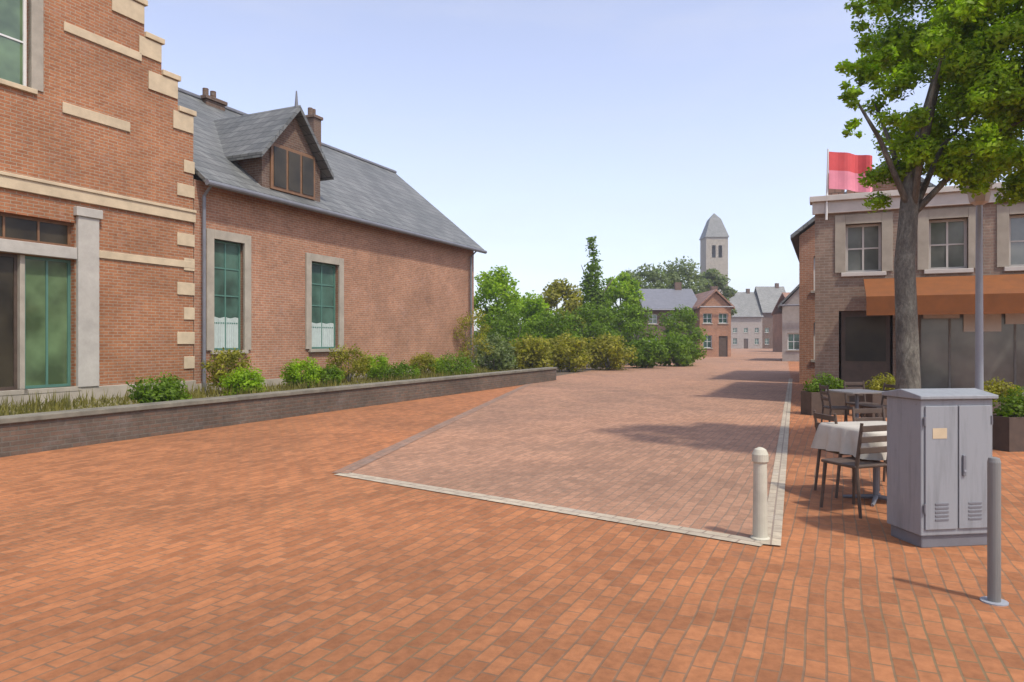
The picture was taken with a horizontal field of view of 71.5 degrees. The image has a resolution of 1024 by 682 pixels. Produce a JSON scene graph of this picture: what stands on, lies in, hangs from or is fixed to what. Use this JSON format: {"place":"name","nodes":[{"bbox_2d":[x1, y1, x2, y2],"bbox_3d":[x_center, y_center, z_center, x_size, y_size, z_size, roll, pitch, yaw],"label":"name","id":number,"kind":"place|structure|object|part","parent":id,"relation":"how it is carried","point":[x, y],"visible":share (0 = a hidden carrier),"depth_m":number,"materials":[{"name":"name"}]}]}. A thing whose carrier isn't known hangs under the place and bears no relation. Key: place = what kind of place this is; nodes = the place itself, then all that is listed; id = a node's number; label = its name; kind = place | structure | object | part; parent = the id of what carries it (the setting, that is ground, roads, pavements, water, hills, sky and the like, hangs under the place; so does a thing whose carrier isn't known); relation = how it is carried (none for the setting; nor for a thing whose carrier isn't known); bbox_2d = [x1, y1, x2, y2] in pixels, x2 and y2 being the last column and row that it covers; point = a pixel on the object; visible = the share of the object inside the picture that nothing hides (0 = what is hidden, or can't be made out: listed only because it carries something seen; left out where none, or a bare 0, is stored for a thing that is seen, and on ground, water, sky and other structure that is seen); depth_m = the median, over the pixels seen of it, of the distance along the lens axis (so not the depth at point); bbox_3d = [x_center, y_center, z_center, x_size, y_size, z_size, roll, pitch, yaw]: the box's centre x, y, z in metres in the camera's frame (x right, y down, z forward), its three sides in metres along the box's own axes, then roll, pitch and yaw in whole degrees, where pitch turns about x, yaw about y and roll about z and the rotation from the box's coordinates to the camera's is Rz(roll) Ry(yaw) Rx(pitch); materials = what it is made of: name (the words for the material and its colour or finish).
{"place":"outdoors","nodes":[
{"label":"outdoors","id":0,"kind":"place"},
{"bbox_2d":[0,366,536,415],"bbox_3d":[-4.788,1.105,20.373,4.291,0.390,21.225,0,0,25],"label":"grass","id":1,"kind":"structure","parent":0,"point":[53,405],"depth_m":15.34,"materials":[{"name":"green plant"}]},
{"bbox_2d":[126,372,191,402],"bbox_3d":[-6.447,0.990,13.203,1.125,0.842,1.194,0,0,25],"label":"shrub","id":2,"kind":"object","parent":1,"relation":"on","point":[165,389],"visible":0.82,"depth_m":12.91,"materials":[{"name":"green plant"}]},
{"bbox_2d":[199,347,254,390],"bbox_3d":[-7.043,0.721,17.671,1.260,1.171,1.324,0,0,25],"label":"shrub","id":3,"kind":"object","parent":1,"relation":"on","point":[226,360],"visible":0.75,"depth_m":17.45,"materials":[{"name":"green plant"}]},
{"bbox_2d":[217,365,266,395],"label":"shrub","id":4,"kind":"object","parent":1,"relation":"on","point":[242,378],"visible":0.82,"depth_m":16.40,"materials":[{"name":"green plant"}]},
{"bbox_2d":[279,357,325,387],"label":"shrub","id":5,"kind":"object","parent":1,"relation":"on","point":[295,368],"visible":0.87,"depth_m":19.29,"materials":[{"name":"green plant"}]},
{"bbox_2d":[305,363,344,385],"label":"shrub","id":6,"kind":"object","parent":1,"relation":"on","point":[334,373],"visible":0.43,"depth_m":19.95,"materials":[{"name":"green plant"}]},
{"bbox_2d":[325,344,372,381],"bbox_3d":[-5.041,0.689,21.974,1.438,1.238,1.324,0,0,-3],"label":"shrub","id":7,"kind":"object","parent":1,"relation":"on","point":[357,365],"visible":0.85,"depth_m":21.85,"materials":[{"name":"green plant"}]},
{"bbox_2d":[363,353,392,379],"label":"shrub","id":8,"kind":"object","parent":1,"relation":"on","point":[373,371],"visible":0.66,"depth_m":23.48,"materials":[{"name":"green plant"}]},
{"bbox_2d":[377,359,423,379],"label":"shrub","id":9,"kind":"object","parent":1,"relation":"on","point":[400,369],"visible":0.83,"depth_m":22.76,"materials":[{"name":"green plant"}]},
{"bbox_2d":[408,352,435,374],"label":"shrub","id":10,"kind":"object","parent":1,"relation":"on","point":[422,359],"visible":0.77,"depth_m":26.20,"materials":[{"name":"green plant"}]},
{"bbox_2d":[432,355,452,372],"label":"shrub","id":11,"kind":"object","parent":1,"relation":"on","point":[438,363],"visible":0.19,"depth_m":27.60,"materials":[{"name":"green plant"}]},
{"bbox_2d":[427,350,479,375],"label":"shrub","id":12,"kind":"object","parent":1,"relation":"on","point":[457,363],"visible":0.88,"depth_m":25.47,"materials":[{"name":"green plant"}]},
{"bbox_2d":[0,361,1023,681],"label":"pavement","id":13,"kind":"structure","parent":0,"point":[272,551],"depth_m":4.76,"materials":[{"name":"orange brick"}]},
{"bbox_2d":[0,367,556,456],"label":"garden wall","id":14,"kind":"structure","parent":13,"relation":"on","point":[21,434],"depth_m":13.07,"materials":[{"name":"brick"}]},
{"bbox_2d":[760,379,792,545],"bbox_3d":[6.885,1.584,17.765,0.155,0.001,26.341,0,0,22],"label":"pavement band","id":15,"kind":"object","parent":13,"relation":"on","point":[775,503],"visible":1,"depth_m":7.96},
{"bbox_2d":[771,292,790,351],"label":"house","id":16,"kind":"structure","parent":13,"relation":"on","point":[776,313],"depth_m":106.06,"materials":[{"name":"pink brick"}]},
{"bbox_2d":[778,284,798,360],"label":"house","id":17,"kind":"structure","parent":13,"relation":"on","point":[788,305],"depth_m":55.76,"materials":[{"name":"grey"}]},
{"bbox_2d":[786,333,798,350],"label":"window","id":18,"kind":"structure","parent":17,"relation":"in","point":[793,338],"depth_m":55.80,"materials":[{"name":"white paint"}]},
{"bbox_2d":[801,371,848,415],"bbox_3d":[6.824,1.131,15.514,0.969,0.938,0.571,0,0,-10],"label":"planter","id":19,"kind":"object","parent":13,"relation":"on","point":[810,400],"visible":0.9,"depth_m":15.34,"materials":[{"name":"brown wood"}]},
{"bbox_2d":[819,383,855,421],"bbox_3d":[5.587,1.170,12.202,0.498,0.864,0.428,0,0,5],"label":"cafe chair","id":20,"kind":"object","parent":13,"relation":"on","point":[831,408],"visible":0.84,"depth_m":12.13,"materials":[{"name":"brown wood"}]},
{"bbox_2d":[813,410,879,497],"bbox_3d":[3.490,1.170,7.447,0.498,0.864,0.428,0,0,-8],"label":"cafe chair","id":21,"kind":"object","parent":13,"relation":"on","point":[824,417],"visible":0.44,"depth_m":7.42,"materials":[{"name":"brown wood"}]},
{"bbox_2d":[820,423,886,518],"bbox_3d":[3.239,1.170,6.677,0.428,0.864,0.498,0,0,-20],"label":"cafe chair","id":22,"kind":"object","parent":13,"relation":"on","point":[857,463],"visible":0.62,"depth_m":6.48,"materials":[{"name":"brown wood"}]},
{"bbox_2d":[825,389,883,417],"bbox_3d":[5.917,1.225,12.200,0.720,0.750,0.720,0,0,-12],"label":"cafe table","id":23,"kind":"object","parent":13,"relation":"on","point":[856,392],"visible":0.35,"depth_m":12.18,"materials":[{"name":"grey metal"}]},
{"bbox_2d":[844,381,878,421],"bbox_3d":[6.394,1.170,13.025,0.428,0.864,0.498,0,0,-5],"label":"cafe chair","id":24,"kind":"object","parent":13,"relation":"on","point":[863,387],"visible":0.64,"depth_m":13.22,"materials":[{"name":"brown wood"}]},
{"bbox_2d":[843,460,886,506],"bbox_3d":[3.635,1.225,7.100,0.720,0.750,0.720,0,0,-12],"label":"cafe table","id":25,"kind":"object","parent":13,"relation":"on","point":[875,496],"visible":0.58,"depth_m":7.07,"materials":[{"name":"grey metal"}]},
{"bbox_2d":[811,421,886,459],"bbox_3d":[3.635,0.980,7.100,0.900,0.274,0.902,0,0,-12],"label":"tablecloth","id":26,"kind":"object","parent":25,"relation":"on","point":[841,437],"visible":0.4,"depth_m":7.03,"materials":[{"name":"white fabric"}]},
{"bbox_2d":[852,406,885,490],"bbox_3d":[4.065,1.170,7.825,0.428,0.864,0.498,0,0,-8],"label":"cafe chair","id":27,"kind":"object","parent":13,"relation":"on","point":[870,410],"visible":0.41,"depth_m":8.04,"materials":[{"name":"brown wood"}]},
{"bbox_2d":[860,383,894,417],"bbox_3d":[6.421,1.170,12.404,0.498,0.864,0.428,0,0,-10],"label":"cafe chair","id":28,"kind":"object","parent":13,"relation":"on","point":[883,398],"visible":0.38,"depth_m":12.47,"materials":[{"name":"brown wood"}]},
{"bbox_2d":[860,372,895,417],"bbox_3d":[7.867,1.130,15.015,0.986,0.939,0.627,0,0,-10],"label":"planter","id":29,"kind":"object","parent":13,"relation":"on","point":[877,385],"visible":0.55,"depth_m":14.85,"materials":[{"name":"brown wood"}]},
{"bbox_2d":[810,180,1023,404],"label":"cafe","id":30,"kind":"structure","parent":13,"relation":"on","point":[855,243],"depth_m":17.14,"materials":[{"name":"brick"}]},
{"bbox_2d":[825,149,871,219],"bbox_3d":[8.387,-3.907,17.706,1.110,1.753,0.149,0,0,5],"label":"flag","id":31,"kind":"object","parent":30,"relation":"attached to","point":[844,169],"visible":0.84,"depth_m":17.70,"materials":[{"name":"red fabric"}]},
{"bbox_2d":[835,212,892,276],"bbox_3d":[8.698,-2.370,17.612,1.280,1.540,0.270,0,0,24],"label":"window","id":32,"kind":"structure","parent":30,"relation":"in","point":[858,247],"depth_m":17.65,"materials":[{"name":"grey glass"}]},
{"bbox_2d":[841,311,889,404],"bbox_3d":[8.773,0.425,17.661,1.100,2.350,0.080,0,0,24],"label":"door","id":33,"kind":"structure","parent":30,"relation":"in","point":[865,340],"depth_m":17.65,"materials":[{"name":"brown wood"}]},
{"bbox_2d":[864,274,1023,315],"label":"awning","id":34,"kind":"object","parent":30,"relation":"attached to","point":[1003,294],"visible":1,"depth_m":15.70,"materials":[{"name":"orange fabric"}]},
{"bbox_2d":[917,206,975,273],"bbox_3d":[10.342,-2.370,16.880,1.280,1.540,0.270,0,0,24],"label":"window","id":35,"kind":"structure","parent":30,"relation":"in","point":[942,247],"depth_m":16.93,"materials":[{"name":"grey glass"}]},
{"bbox_2d":[919,314,1023,389],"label":"window","id":36,"kind":"structure","parent":30,"relation":"in","point":[947,353],"depth_m":16.85,"materials":[{"name":"grey glass"}]},
{"bbox_2d":[997,203,1023,270],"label":"window","id":37,"kind":"structure","parent":30,"relation":"in","point":[1010,229],"depth_m":16.37,"materials":[{"name":"grey glass"}]},
{"bbox_2d":[834,0,1023,389],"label":"plane tree","id":38,"kind":"object","parent":13,"relation":"on","point":[964,43],"visible":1,"depth_m":8.91,"materials":[{"name":"green plant"}]},
{"bbox_2d":[882,388,997,547],"bbox_3d":[3.415,0.990,5.696,0.666,1.220,0.464,0,0,-8],"label":"utility cabinet","id":39,"kind":"object","parent":13,"relation":"on","point":[939,446],"visible":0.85,"depth_m":5.50,"materials":[{"name":"grey metal"}]},
{"bbox_3d":[3.296,0.975,5.467,0.288,0.950,0.021,0,0,-8],"label":"door","id":40,"kind":"part","parent":39,"relation":"part of","materials":[{"name":"grey metal"}]},
{"bbox_3d":[3.593,0.975,5.509,0.288,0.950,0.021,0,0,-8],"label":"door","id":41,"kind":"part","parent":39,"relation":"part of","materials":[{"name":"grey metal"}]},
{"bbox_2d":[966,164,992,390],"bbox_3d":[7.227,-0.610,11.000,0.329,4.420,0.380,0,0,0],"label":"lamp post","id":42,"kind":"object","parent":13,"relation":"on","point":[980,201],"visible":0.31,"depth_m":10.96,"materials":[{"name":"grey metal"}]},
{"bbox_2d":[980,457,1008,605],"bbox_3d":[2.949,1.155,4.350,0.150,0.890,0.150,0,0,0],"label":"post","id":43,"kind":"object","parent":13,"relation":"on","point":[993,597],"visible":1,"depth_m":4.32,"materials":[{"name":"grey metal"}]},
{"bbox_2d":[984,377,1023,414],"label":"planter","id":44,"kind":"object","parent":13,"relation":"on","point":[997,388],"visible":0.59,"depth_m":12.90,"materials":[{"name":"green wood"}]},
{"bbox_2d":[992,385,1023,451],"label":"planter","id":45,"kind":"object","parent":13,"relation":"on","point":[1008,428],"visible":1,"depth_m":10.34,"materials":[{"name":"brown wood"}]},
{"bbox_2d":[474,345,627,375],"bbox_3d":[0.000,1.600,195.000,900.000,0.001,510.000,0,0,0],"label":"ground","id":46,"kind":"structure","parent":0,"point":[562,372],"depth_m":38.57,"materials":[{"name":"soil"}]},
{"bbox_2d":[0,0,196,406],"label":"gabled house","id":47,"kind":"structure","parent":46,"relation":"on","point":[97,221],"depth_m":15.64,"materials":[{"name":"red brick"}]},
{"bbox_2d":[0,253,27,395],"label":"window","id":48,"kind":"structure","parent":47,"relation":"in","point":[8,262],"depth_m":14.28,"materials":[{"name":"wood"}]},
{"bbox_2d":[0,0,43,94],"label":"window","id":49,"kind":"structure","parent":47,"relation":"in","point":[13,13],"depth_m":14.49,"materials":[{"name":"white paint"}]},
{"bbox_2d":[0,213,70,246],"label":"window","id":50,"kind":"structure","parent":47,"relation":"in","point":[12,227],"depth_m":14.75,"materials":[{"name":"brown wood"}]},
{"bbox_2d":[22,256,80,394],"bbox_3d":[-9.706,-0.335,14.926,0.270,2.830,1.200,0,0,25],"label":"window","id":51,"kind":"structure","parent":47,"relation":"in","point":[47,280],"depth_m":14.97,"materials":[{"name":"green glass"}]},
{"bbox_2d":[178,87,486,390],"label":"slate roofed house","id":52,"kind":"structure","parent":46,"relation":"on","point":[308,243],"depth_m":22.19,"materials":[{"name":"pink brick"}]},
{"bbox_2d":[206,228,250,353],"bbox_3d":[-7.708,-1.295,19.269,0.270,3.290,1.541,0,0,25],"label":"window","id":53,"kind":"structure","parent":52,"relation":"in","point":[222,257],"depth_m":19.34,"materials":[{"name":"green glass"}]},
{"bbox_2d":[305,252,343,351],"bbox_3d":[-6.053,-1.195,22.862,0.270,3.090,1.835,0,0,25],"label":"window","id":54,"kind":"structure","parent":52,"relation":"in","point":[319,277],"depth_m":22.93,"materials":[{"name":"green glass"}]},
{"bbox_2d":[453,308,494,363],"bbox_3d":[-1.711,-0.076,30.657,1.838,2.761,1.842,0,0,25],"label":"shrub","id":55,"kind":"object","parent":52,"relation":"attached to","point":[474,341],"visible":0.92,"depth_m":30.60,"materials":[{"name":"green plant"}]},
{"bbox_2d":[474,332,517,371],"bbox_3d":[-0.916,0.687,32.928,2.444,2.268,2.671,0,0,0],"label":"hedge bush","id":56,"kind":"object","parent":46,"relation":"on","point":[497,362],"visible":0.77,"depth_m":32.67,"materials":[{"name":"green plant"}]},
{"bbox_2d":[474,265,521,343],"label":"broadleaf tree","id":57,"kind":"object","parent":46,"relation":"on","point":[498,284],"visible":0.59,"depth_m":41.28,"materials":[{"name":"green plant"}]},
{"bbox_2d":[479,306,542,363],"bbox_3d":[-0.382,-0.242,39.854,3.668,3.753,3.488,0,0,-41],"label":"dark bush","id":58,"kind":"object","parent":46,"relation":"on","point":[502,327],"visible":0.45,"depth_m":39.60,"materials":[{"name":"green plant"}]},
{"bbox_2d":[507,333,553,369],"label":"hedge bush","id":59,"kind":"object","parent":46,"relation":"on","point":[537,356],"visible":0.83,"depth_m":34.57,"materials":[{"name":"green plant"}]},
{"bbox_2d":[507,290,554,354],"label":"broadleaf tree","id":60,"kind":"object","parent":46,"relation":"on","point":[528,307],"visible":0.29,"depth_m":45.38,"materials":[{"name":"green plant"}]},
{"bbox_2d":[526,307,583,362],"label":"dark bush","id":61,"kind":"object","parent":46,"relation":"on","point":[555,329],"visible":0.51,"depth_m":41.35,"materials":[{"name":"green plant"}]},
{"bbox_2d":[534,278,585,337],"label":"broadleaf tree","id":62,"kind":"object","parent":46,"relation":"on","point":[555,290],"visible":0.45,"depth_m":49.17,"materials":[{"name":"green plant"}]},
{"bbox_2d":[545,331,592,371],"bbox_3d":[2.899,0.556,36.983,2.722,2.234,3.086,0,0,0],"label":"hedge bush","id":63,"kind":"object","parent":46,"relation":"on","point":[568,347],"visible":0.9,"depth_m":36.44,"materials":[{"name":"green plant"}]},
{"bbox_2d":[561,302,617,363],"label":"dark bush","id":64,"kind":"object","parent":46,"relation":"on","point":[597,327],"visible":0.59,"depth_m":43.84,"materials":[{"name":"green plant"}]},
{"bbox_2d":[577,236,621,347],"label":"conifer","id":65,"kind":"object","parent":46,"relation":"on","point":[595,296],"visible":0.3,"depth_m":51.60,"materials":[{"name":"green plant"}]},
{"bbox_2d":[583,332,637,369],"bbox_3d":[5.362,0.667,39.024,2.994,2.478,2.824,0,0,45],"label":"hedge bush","id":66,"kind":"object","parent":46,"relation":"on","point":[613,352],"visible":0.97,"depth_m":38.67,"materials":[{"name":"green plant"}]},
{"bbox_2d":[603,271,644,343],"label":"broadleaf tree","id":67,"kind":"object","parent":46,"relation":"on","point":[625,289],"visible":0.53,"depth_m":55.24,"materials":[{"name":"green plant"}]},
{"bbox_2d":[606,301,664,363],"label":"dark bush","id":68,"kind":"object","parent":46,"relation":"on","point":[636,321],"visible":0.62,"depth_m":46.58,"materials":[{"name":"green plant"}]},
{"bbox_2d":[619,263,671,302],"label":"broadleaf tree","id":69,"kind":"object","parent":46,"relation":"on","point":[650,275],"visible":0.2,"depth_m":88.91,"materials":[{"name":"green plant"}]},
{"bbox_2d":[623,337,672,367],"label":"hedge bush","id":70,"kind":"object","parent":46,"relation":"on","point":[651,354],"visible":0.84,"depth_m":41.51,"materials":[{"name":"green plant"}]},
{"bbox_2d":[633,282,697,341],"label":"house","id":71,"kind":"structure","parent":46,"relation":"on","point":[658,301],"depth_m":75.12,"materials":[{"name":"grey brick"}]},
{"bbox_2d":[648,314,657,324],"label":"window","id":72,"kind":"structure","parent":71,"relation":"in","point":[654,319],"depth_m":74.17,"materials":[{"name":"white paint"}]},
{"bbox_2d":[655,329,706,365],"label":"hedge bush","id":73,"kind":"object","parent":46,"relation":"on","point":[680,347],"visible":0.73,"depth_m":44.55,"materials":[{"name":"green plant"}]},
{"bbox_2d":[654,256,709,293],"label":"broadleaf tree","id":74,"kind":"object","parent":46,"relation":"on","point":[673,276],"visible":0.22,"depth_m":92.84,"materials":[{"name":"green plant"}]},
{"bbox_2d":[656,304,709,361],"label":"dark bush","id":75,"kind":"object","parent":46,"relation":"on","point":[687,317],"visible":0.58,"depth_m":51.58,"materials":[{"name":"green plant"}]},
{"bbox_2d":[697,268,737,316],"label":"broadleaf tree","id":76,"kind":"object","parent":46,"relation":"on","point":[711,277],"visible":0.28,"depth_m":99.15,"materials":[{"name":"green plant"}]},
{"bbox_2d":[350,349,790,536],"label":"road","id":77,"kind":"structure","parent":0,"point":[673,445],"depth_m":10.94,"materials":[{"name":"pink brick"}]},
{"bbox_2d":[332,383,532,472],"bbox_3d":[-0.435,1.586,19.275,0.212,0.001,21.698,0,0,9],"label":"pavement band","id":78,"kind":"object","parent":77,"relation":"on","point":[368,459],"visible":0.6,"depth_m":11.45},
{"bbox_2d":[334,473,762,545],"bbox_3d":[-0.044,1.588,7.065,5.022,0.001,0.200,0,0,36],"label":"pavement band","id":79,"kind":"object","parent":77,"relation":"on","point":[690,531],"visible":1,"depth_m":6.62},
{"bbox_2d":[729,289,762,348],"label":"house","id":80,"kind":"structure","parent":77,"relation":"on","point":[746,326],"depth_m":150.00,"materials":[{"name":"grey stone"}]},
{"bbox_2d":[732,338,737,344],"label":"window","id":81,"kind":"structure","parent":80,"relation":"in","point":[734,339],"depth_m":150.16,"materials":[{"name":"white paint"}]},
{"bbox_2d":[744,339,747,348],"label":"door","id":82,"kind":"structure","parent":80,"relation":"in","point":[745,340],"depth_m":150.08,"materials":[{"name":"brown wood"}]},
{"bbox_2d":[754,338,759,344],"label":"window","id":83,"kind":"structure","parent":80,"relation":"in","point":[756,339],"depth_m":150.16,"materials":[{"name":"white glass"}]},
{"bbox_2d":[750,447,769,540],"bbox_3d":[1.996,1.238,5.720,0.150,0.765,0.150,0,0,0],"label":"bollard","id":84,"kind":"object","parent":77,"relation":"on","point":[760,458],"visible":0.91,"depth_m":5.67,"materials":[{"name":"stone"}]},
{"bbox_2d":[754,283,785,348],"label":"house","id":85,"kind":"structure","parent":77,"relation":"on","point":[768,298],"depth_m":150.53,"materials":[{"name":"grey brick"}]},
{"bbox_2d":[764,338,769,344],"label":"window","id":86,"kind":"structure","parent":85,"relation":"in","point":[766,339],"depth_m":150.16,"materials":[{"name":"white glass"}]},
{"bbox_2d":[144,0,1023,330],"label":"sky","id":87,"kind":"structure","parent":0,"point":[539,129],"materials":[{"name":"blue"}]},
{"bbox_2d":[692,286,734,356],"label":"house","id":88,"kind":"structure","parent":0,"point":[713,306],"depth_m":72.00,"materials":[{"name":"brown brick"}]},
{"bbox_2d":[702,313,712,323],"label":"window","id":89,"kind":"structure","parent":88,"relation":"in","point":[707,317],"depth_m":72.17,"materials":[{"name":"white paint"}]},
{"bbox_2d":[703,335,712,348],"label":"window","id":90,"kind":"structure","parent":88,"relation":"in","point":[707,344],"depth_m":72.17,"materials":[{"name":"white glass"}]},
{"bbox_2d":[719,336,726,356],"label":"door","id":91,"kind":"structure","parent":88,"relation":"in","point":[722,339],"depth_m":72.10,"materials":[{"name":"brown wood"}]},
{"bbox_2d":[718,313,728,323],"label":"window","id":92,"kind":"structure","parent":88,"relation":"in","point":[722,316],"depth_m":72.17,"materials":[{"name":"glass"}]},
{"bbox_2d":[699,213,728,293],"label":"church tower","id":93,"kind":"structure","parent":0,"point":[713,239],"depth_m":206.80,"materials":[{"name":"grey stone"}]},
{"bbox_2d":[790,160,935,382],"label":"side house","id":94,"kind":"structure","parent":0,"point":[802,238],"depth_m":26.90,"materials":[{"name":"brown brick"}]},
{"bbox_2d":[811,323,814,361],"bbox_3d":[11.755,0.050,26.694,1.000,1.500,0.270,0,0,24],"label":"window","id":95,"kind":"structure","parent":94,"relation":"in","point":[814,323],"depth_m":26.92,"materials":[{"name":"white paint"}]},
{"bbox_2d":[811,256,814,292],"bbox_3d":[11.755,-2.500,26.694,1.000,1.400,0.270,0,0,24],"label":"window","id":96,"kind":"structure","parent":94,"relation":"in","point":[813,291],"depth_m":26.92,"materials":[{"name":"white paint"}]}
]}

